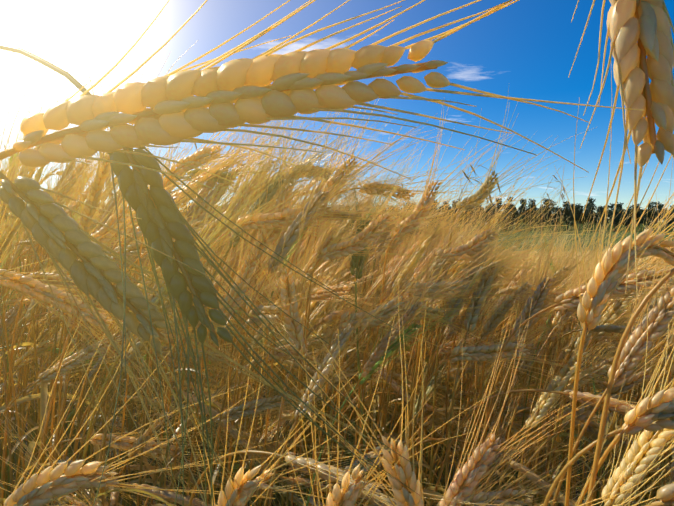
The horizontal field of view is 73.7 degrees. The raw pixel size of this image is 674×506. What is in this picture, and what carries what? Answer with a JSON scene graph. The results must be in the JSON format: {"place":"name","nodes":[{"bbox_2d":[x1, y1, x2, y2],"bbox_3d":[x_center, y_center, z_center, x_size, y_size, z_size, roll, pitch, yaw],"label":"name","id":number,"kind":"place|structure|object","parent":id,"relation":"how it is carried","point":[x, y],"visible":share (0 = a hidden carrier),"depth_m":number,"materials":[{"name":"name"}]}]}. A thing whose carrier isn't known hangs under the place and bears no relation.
{"place":"outdoors","nodes":[
{"label":"outdoors","id":0,"kind":"place"},
{"bbox_2d":[0,171,401,505],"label":"barley ear","id":1,"kind":"object","parent":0,"point":[46,221],"visible":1,"depth_m":0.16},
{"bbox_2d":[0,44,419,505],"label":"wheat ear","id":2,"kind":"object","parent":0,"point":[162,221],"visible":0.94,"depth_m":0.15},
{"bbox_2d":[0,0,643,190],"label":"barley ear","id":3,"kind":"object","parent":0,"point":[176,111],"visible":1,"depth_m":0.11},
{"bbox_2d":[0,215,673,505],"bbox_3d":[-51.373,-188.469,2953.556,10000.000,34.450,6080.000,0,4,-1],"label":"ground","id":4,"kind":"structure","parent":0,"point":[621,232],"depth_m":3.88,"materials":[{"name":"yellow plant"}]},
{"bbox_2d":[0,161,98,469],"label":"barley zone","id":5,"kind":"object","parent":4,"relation":"on","point":[12,251],"visible":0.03,"depth_m":1.64,"materials":[{"name":"plant"}]},
{"bbox_2d":[0,202,191,410],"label":"barley zone","id":6,"kind":"object","parent":4,"relation":"on","point":[57,308],"depth_m":2.31,"materials":[{"name":"plant"}]},
{"bbox_2d":[0,258,207,416],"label":"barley","id":7,"kind":"object","parent":4,"relation":"on","point":[24,284],"visible":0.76,"depth_m":0.38,"materials":[{"name":"plant"}]},
{"bbox_2d":[0,84,231,505],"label":"barley zone","id":8,"kind":"object","parent":4,"relation":"on","point":[67,178],"visible":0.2,"depth_m":0.78,"materials":[{"name":"plant"}]},
{"bbox_2d":[46,145,210,505],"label":"barley","id":9,"kind":"object","parent":4,"relation":"on","point":[103,234],"visible":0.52,"depth_m":0.46,"materials":[{"name":"plant"}]},
{"bbox_2d":[0,101,258,505],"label":"barley zone","id":10,"kind":"object","parent":4,"relation":"on","point":[20,271],"visible":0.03,"depth_m":1.12,"materials":[{"name":"plant"}]},
{"bbox_2d":[4,314,276,505],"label":"barley","id":11,"kind":"object","parent":4,"relation":"on","point":[73,478],"visible":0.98,"depth_m":0.20,"materials":[{"name":"plant"}]},
{"bbox_2d":[111,143,197,505],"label":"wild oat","id":12,"kind":"object","parent":4,"relation":"on","point":[145,296],"visible":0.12,"depth_m":0.87,"materials":[{"name":"plant"}]},
{"bbox_2d":[100,131,264,496],"bbox_3d":[-0.228,0.315,0.551,0.303,1.025,0.092,1,4,17],"label":"barley","id":13,"kind":"object","parent":4,"relation":"on","point":[169,189],"visible":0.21,"depth_m":0.50,"materials":[{"name":"plant"}]},
{"bbox_2d":[1,183,392,475],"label":"barley zone","id":14,"kind":"object","parent":4,"relation":"on","point":[192,345],"visible":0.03,"depth_m":1.69,"materials":[{"name":"plant"}]},
{"bbox_2d":[116,98,314,475],"bbox_3d":[-0.170,0.324,0.518,0.305,1.008,0.060,1,4,10],"label":"barley","id":15,"kind":"object","parent":4,"relation":"on","point":[204,155],"visible":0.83,"depth_m":0.47,"materials":[{"name":"plant"}]},
{"bbox_2d":[121,227,348,420],"bbox_3d":[-0.427,0.223,2.523,1.409,1.242,1.422,0,4,-1],"label":"barley zone","id":16,"kind":"object","parent":4,"relation":"on","point":[232,337],"visible":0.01,"depth_m":2.26,"materials":[{"name":"plant"}]},
{"bbox_2d":[171,120,330,479],"bbox_3d":[-0.140,0.332,0.524,0.275,1.001,0.077,2,4,23],"label":"barley","id":17,"kind":"object","parent":4,"relation":"on","point":[232,211],"visible":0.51,"depth_m":0.47,"materials":[{"name":"plant"}]},
{"bbox_2d":[187,163,338,495],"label":"barley","id":18,"kind":"object","parent":4,"relation":"on","point":[237,298],"visible":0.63,"depth_m":0.44,"materials":[{"name":"plant"}]},
{"bbox_2d":[217,162,337,505],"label":"barley","id":19,"kind":"object","parent":4,"relation":"on","point":[291,322],"visible":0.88,"depth_m":0.41,"materials":[{"name":"plant"}]},
{"bbox_2d":[166,181,400,486],"bbox_3d":[-0.206,0.272,1.510,0.918,1.125,0.605,0,4,-1],"label":"barley zone","id":20,"kind":"object","parent":4,"relation":"on","point":[292,359],"visible":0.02,"depth_m":1.55,"materials":[{"name":"plant"}]},
{"bbox_2d":[184,112,395,505],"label":"barley","id":21,"kind":"object","parent":4,"relation":"on","point":[304,173],"visible":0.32,"depth_m":0.51,"materials":[{"name":"plant"}]},
{"bbox_2d":[193,330,396,505],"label":"barley","id":22,"kind":"object","parent":4,"relation":"on","point":[250,488],"visible":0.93,"depth_m":0.20,"materials":[{"name":"plant"}]},
{"bbox_2d":[228,112,362,479],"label":"barley","id":23,"kind":"object","parent":4,"relation":"on","point":[272,237],"visible":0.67,"depth_m":0.45,"materials":[{"name":"plant"}]},
{"bbox_2d":[170,122,452,503],"bbox_3d":[-0.064,0.354,0.471,0.346,0.956,0.078,1,4,9],"label":"barley","id":24,"kind":"object","parent":4,"relation":"on","point":[273,221],"visible":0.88,"depth_m":0.42,"materials":[{"name":"plant"}]},
{"bbox_2d":[298,167,367,505],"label":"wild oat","id":25,"kind":"object","parent":4,"relation":"on","point":[317,303],"visible":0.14,"depth_m":0.97,"materials":[{"name":"plant"}]},
{"bbox_2d":[0,67,673,505],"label":"barley zone","id":26,"kind":"object","parent":4,"relation":"on","point":[318,293],"depth_m":0.63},
{"bbox_2d":[0,35,673,505],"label":"barley zone","id":27,"kind":"object","parent":4,"relation":"on","point":[460,487],"visible":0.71,"depth_m":0.41,"materials":[{"name":"plant"}]},
{"bbox_2d":[273,280,427,505],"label":"barley","id":28,"kind":"object","parent":4,"relation":"on","point":[402,496],"visible":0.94,"depth_m":0.19,"materials":[{"name":"plant"}]},
{"bbox_2d":[259,76,442,505],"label":"barley","id":29,"kind":"object","parent":4,"relation":"on","point":[339,176],"visible":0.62,"depth_m":0.48,"materials":[{"name":"plant"}]},
{"bbox_2d":[333,131,419,504],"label":"barley","id":30,"kind":"object","parent":4,"relation":"on","point":[355,262],"visible":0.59,"depth_m":0.47,"materials":[{"name":"plant"}]},
{"bbox_2d":[370,165,405,427],"bbox_3d":[0.149,0.288,1.339,0.148,1.100,0.116,2,4,35],"label":"wild oat","id":31,"kind":"object","parent":4,"relation":"on","point":[398,255],"visible":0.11,"depth_m":1.32,"materials":[{"name":"plant"}]},
{"bbox_2d":[291,143,485,505],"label":"barley","id":32,"kind":"object","parent":4,"relation":"on","point":[344,249],"visible":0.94,"depth_m":0.43,"materials":[{"name":"plant"}]},
{"bbox_2d":[282,313,495,505],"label":"barley","id":33,"kind":"object","parent":4,"relation":"on","point":[350,495],"visible":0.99,"depth_m":0.20,"materials":[{"name":"plant"}]},
{"bbox_2d":[332,240,447,370],"bbox_3d":[0.569,0.304,3.224,1.511,1.146,1.001,0,4,-1],"label":"barley zone","id":34,"kind":"object","parent":4,"relation":"on","point":[395,322],"visible":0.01,"depth_m":3.26,"materials":[{"name":"plant"}]},
{"bbox_2d":[127,138,673,505],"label":"wheat plant","id":35,"kind":"object","parent":4,"relation":"on","point":[278,498],"depth_m":1.19,"materials":[{"name":"yellow plant"}]},
{"bbox_2d":[314,224,508,495],"bbox_3d":[0.029,0.406,0.473,0.260,0.872,0.090,2,4,28],"label":"barley","id":36,"kind":"object","parent":4,"relation":"on","point":[384,313],"visible":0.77,"depth_m":0.42,"materials":[{"name":"plant"}]},
{"bbox_2d":[323,204,520,481],"bbox_3d":[0.216,0.329,1.541,0.946,1.046,0.598,0,4,-1],"label":"barley zone","id":37,"kind":"object","parent":4,"relation":"on","point":[415,347],"visible":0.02,"depth_m":1.55,"materials":[{"name":"plant"}]},
{"bbox_2d":[330,215,536,421],"bbox_3d":[0.478,0.309,2.528,1.694,1.167,1.343,0,4,-1],"label":"wheat plant","id":38,"kind":"object","parent":4,"relation":"on","point":[371,270],"depth_m":2.47,"materials":[{"name":"plant"}]},
{"bbox_2d":[363,105,527,505],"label":"barley","id":39,"kind":"object","parent":4,"relation":"on","point":[425,194],"visible":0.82,"depth_m":0.48,"materials":[{"name":"plant"}]},
{"bbox_2d":[221,146,673,505],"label":"barley zone","id":40,"kind":"object","parent":4,"relation":"on","point":[468,390],"visible":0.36,"depth_m":0.68,"materials":[{"name":"plant"}]},
{"bbox_2d":[353,184,578,462],"bbox_3d":[0.108,0.387,0.481,0.285,0.910,0.066,1,4,10],"label":"barley","id":41,"kind":"object","parent":4,"relation":"on","point":[437,287],"visible":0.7,"depth_m":0.44,"materials":[{"name":"plant"}]},
{"bbox_2d":[310,153,627,505],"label":"barley zone","id":42,"kind":"object","parent":4,"relation":"on","point":[347,412],"visible":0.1,"depth_m":1.18,"materials":[{"name":"plant"}]},
{"bbox_2d":[435,152,504,395],"bbox_3d":[0.219,0.337,0.790,0.107,1.016,0.093,-3,4,-38],"label":"wild oat","id":43,"kind":"object","parent":4,"relation":"on","point":[470,192],"visible":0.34,"depth_m":0.76,"materials":[{"name":"plant"}]},
{"bbox_2d":[312,230,665,504],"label":"barley zone","id":44,"kind":"object","parent":4,"relation":"on","point":[463,375],"visible":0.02,"depth_m":1.75,"materials":[{"name":"plant"}]},
{"bbox_2d":[407,137,594,482],"bbox_3d":[0.147,0.367,0.496,0.260,0.963,0.095,2,4,30],"label":"barley","id":45,"kind":"object","parent":4,"relation":"on","point":[465,248],"visible":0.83,"depth_m":0.45,"materials":[{"name":"plant"}]},
{"bbox_2d":[501,212,512,229],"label":"tree","id":46,"kind":"object","parent":4,"relation":"on","point":[506,216],"depth_m":634.81,"materials":[{"name":"green plant"}]},
{"bbox_2d":[429,90,596,503],"bbox_3d":[0.183,0.325,0.571,0.229,1.050,0.095,2,4,28],"label":"barley","id":47,"kind":"object","parent":4,"relation":"on","point":[484,194],"visible":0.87,"depth_m":0.52,"materials":[{"name":"plant"}]},
{"bbox_2d":[509,209,516,228],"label":"tree","id":48,"kind":"object","parent":4,"relation":"on","point":[514,214],"depth_m":644.97,"materials":[{"name":"green plant"}]},
{"bbox_2d":[513,208,521,228],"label":"tree","id":49,"kind":"object","parent":4,"relation":"on","point":[519,213],"depth_m":672.95,"materials":[{"name":"green plant"}]},
{"bbox_2d":[514,215,521,229],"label":"tree","id":50,"kind":"object","parent":4,"relation":"on","point":[518,219],"depth_m":651.30,"materials":[{"name":"green plant"}]},
{"bbox_2d":[518,199,526,215],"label":"tree","id":51,"kind":"object","parent":4,"relation":"on","point":[522,201],"depth_m":811.74,"materials":[{"name":"green plant"}]},
{"bbox_2d":[521,209,527,224],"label":"tree","id":52,"kind":"object","parent":4,"relation":"on","point":[523,216],"depth_m":715.05,"materials":[{"name":"green plant"}]},
{"bbox_2d":[410,281,643,452],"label":"barley","id":53,"kind":"object","parent":4,"relation":"on","point":[481,353],"visible":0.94,"depth_m":0.42,"materials":[{"name":"plant"}]},
{"bbox_2d":[388,162,673,505],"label":"barley zone","id":54,"kind":"object","parent":4,"relation":"on","point":[643,452],"visible":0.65,"depth_m":0.41,"materials":[{"name":"plant"}]},
{"bbox_2d":[523,205,538,230],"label":"tree","id":55,"kind":"object","parent":4,"relation":"on","point":[531,216],"depth_m":632.03,"materials":[{"name":"green plant"}]},
{"bbox_2d":[539,209,549,230],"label":"tree","id":56,"kind":"object","parent":4,"relation":"on","point":[546,223],"depth_m":637.76,"materials":[{"name":"green plant"}]},
{"bbox_2d":[529,168,568,259],"bbox_3d":[0.750,0.276,1.630,0.164,1.178,0.107,-2,4,-27],"label":"wild oat","id":57,"kind":"object","parent":4,"relation":"on","point":[550,203],"visible":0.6,"depth_m":1.61,"materials":[{"name":"plant"}]},
{"bbox_2d":[545,199,553,214],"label":"tree","id":58,"kind":"object","parent":4,"relation":"on","point":[547,209],"depth_m":769.48,"materials":[{"name":"green plant"}]},
{"bbox_2d":[548,206,561,228],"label":"tree","id":59,"kind":"object","parent":4,"relation":"on","point":[554,217],"depth_m":629.41,"materials":[{"name":"green plant"}]},
{"bbox_2d":[558,206,566,220],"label":"tree","id":60,"kind":"object","parent":4,"relation":"on","point":[562,211],"depth_m":712.17,"materials":[{"name":"green plant"}]},
{"bbox_2d":[561,206,573,228],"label":"tree","id":61,"kind":"object","parent":4,"relation":"on","point":[567,211],"depth_m":670.17,"materials":[{"name":"green plant"}]},
{"bbox_2d":[565,214,573,230],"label":"tree","id":62,"kind":"object","parent":4,"relation":"on","point":[570,216],"depth_m":633.88,"materials":[{"name":"green plant"}]},
{"bbox_2d":[476,255,666,447],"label":"barley","id":63,"kind":"object","parent":4,"relation":"on","point":[552,292],"visible":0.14,"depth_m":0.52,"materials":[{"name":"plant"}]},
{"bbox_2d":[570,207,582,227],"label":"tree","id":64,"kind":"object","parent":4,"relation":"on","point":[578,216],"depth_m":640.10,"materials":[{"name":"green plant"}]},
{"bbox_2d":[495,252,663,419],"bbox_3d":[1.577,0.455,2.465,1.524,0.980,1.523,2,4,34],"label":"barley zone","id":65,"kind":"object","parent":4,"relation":"on","point":[565,341],"depth_m":2.47,"materials":[{"name":"plant"}]},
{"bbox_2d":[575,204,585,230],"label":"tree","id":66,"kind":"object","parent":4,"relation":"on","point":[581,207],"depth_m":645.04,"materials":[{"name":"green plant"}]},
{"bbox_2d":[578,212,587,225],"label":"tree","id":67,"kind":"object","parent":4,"relation":"on","point":[586,219],"depth_m":671.64,"materials":[{"name":"green plant"}]},
{"bbox_2d":[585,208,592,227],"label":"tree","id":68,"kind":"object","parent":4,"relation":"on","point":[588,211],"depth_m":683.39,"materials":[{"name":"green plant"}]},
{"bbox_2d":[588,204,596,223],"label":"tree","id":69,"kind":"object","parent":4,"relation":"on","point":[590,207],"depth_m":721.45,"materials":[{"name":"green plant"}]},
{"bbox_2d":[589,212,598,224],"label":"tree","id":70,"kind":"object","parent":4,"relation":"on","point":[594,220],"depth_m":633.57,"materials":[{"name":"green plant"}]},
{"bbox_2d":[591,210,602,226],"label":"tree","id":71,"kind":"object","parent":4,"relation":"on","point":[597,216],"depth_m":641.82,"materials":[{"name":"green plant"}]},
{"bbox_2d":[600,213,608,230],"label":"tree","id":72,"kind":"object","parent":4,"relation":"on","point":[607,222],"depth_m":647.49,"materials":[{"name":"green plant"}]},
{"bbox_2d":[608,203,614,221],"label":"tree","id":73,"kind":"object","parent":4,"relation":"on","point":[612,207],"depth_m":759.68,"materials":[{"name":"green plant"}]},
{"bbox_2d":[551,258,672,449],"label":"barley zone","id":74,"kind":"object","parent":4,"relation":"on","point":[637,384],"depth_m":1.77,"materials":[{"name":"plant"}]},
{"bbox_2d":[554,71,673,505],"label":"wheat stalk","id":75,"kind":"object","parent":4,"relation":"on","point":[591,306],"visible":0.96,"depth_m":0.22,"materials":[{"name":"plant"}]},
{"bbox_2d":[610,208,621,231],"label":"tree","id":76,"kind":"object","parent":4,"relation":"on","point":[617,217],"depth_m":632.65,"materials":[{"name":"green plant"}]},
{"bbox_2d":[616,202,624,213],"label":"tree","id":77,"kind":"object","parent":4,"relation":"on","point":[620,205],"visible":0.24,"depth_m":769.57,"materials":[{"name":"green plant"}]},
{"bbox_2d":[568,0,673,295],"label":"barley","id":78,"kind":"object","parent":4,"relation":"on","point":[646,24],"visible":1,"depth_m":0.11,"materials":[{"name":"plant"}]},
{"bbox_2d":[616,209,626,222],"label":"tree","id":79,"kind":"object","parent":4,"relation":"on","point":[621,213],"depth_m":673.53,"materials":[{"name":"green plant"}]},
{"bbox_2d":[575,323,673,505],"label":"wheat stalk","id":80,"kind":"object","parent":4,"relation":"on","point":[644,414],"visible":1,"depth_m":0.23,"materials":[{"name":"plant"}]},
{"bbox_2d":[622,211,631,230],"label":"tree","id":81,"kind":"object","parent":4,"relation":"on","point":[628,215],"depth_m":640.42,"materials":[{"name":"green plant"}]},
{"bbox_2d":[628,204,640,229],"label":"tree","id":82,"kind":"object","parent":4,"relation":"on","point":[638,214],"depth_m":638.85,"materials":[{"name":"green plant"}]},
{"bbox_2d":[639,210,650,228],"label":"tree","id":83,"kind":"object","parent":4,"relation":"on","point":[646,216],"depth_m":654.16,"materials":[{"name":"green plant"}]},
{"bbox_2d":[641,206,656,224],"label":"tree","id":84,"kind":"object","parent":4,"relation":"on","point":[649,220],"depth_m":654.32,"materials":[{"name":"green plant"}]},
{"bbox_2d":[645,202,655,211],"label":"tree","id":85,"kind":"object","parent":4,"relation":"on","point":[650,204],"depth_m":766.48,"materials":[{"name":"green plant"}]},
{"bbox_2d":[653,201,664,223],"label":"tree","id":86,"kind":"object","parent":4,"relation":"on","point":[659,206],"depth_m":771.73,"materials":[{"name":"green plant"}]},
{"bbox_2d":[654,210,663,226],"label":"tree","id":87,"kind":"object","parent":4,"relation":"on","point":[656,212],"depth_m":718.98,"materials":[{"name":"green plant"}]},
{"bbox_2d":[662,209,673,230],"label":"tree","id":88,"kind":"object","parent":4,"relation":"on","point":[672,219],"depth_m":650.82,"materials":[{"name":"green plant"}]},
{"bbox_2d":[0,0,673,221],"label":"sky","id":89,"kind":"structure","parent":0,"point":[528,49],"materials":[{"name":"blue"}]},
{"bbox_2d":[455,208,465,228],"bbox_3d":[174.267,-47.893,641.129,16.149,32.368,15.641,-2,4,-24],"label":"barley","id":90,"kind":"object","parent":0,"point":[460,217],"depth_m":638.23,"materials":[{"name":"yellow plant"}]},
{"bbox_2d":[460,212,468,226],"bbox_3d":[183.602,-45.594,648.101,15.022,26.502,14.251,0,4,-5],"label":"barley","id":91,"kind":"object","parent":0,"point":[463,214],"depth_m":645.04,"materials":[{"name":"yellow plant"}]},
{"bbox_2d":[467,210,478,223],"bbox_3d":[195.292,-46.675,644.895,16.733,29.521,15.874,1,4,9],"label":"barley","id":92,"kind":"object","parent":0,"point":[473,212],"depth_m":640.89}
]}

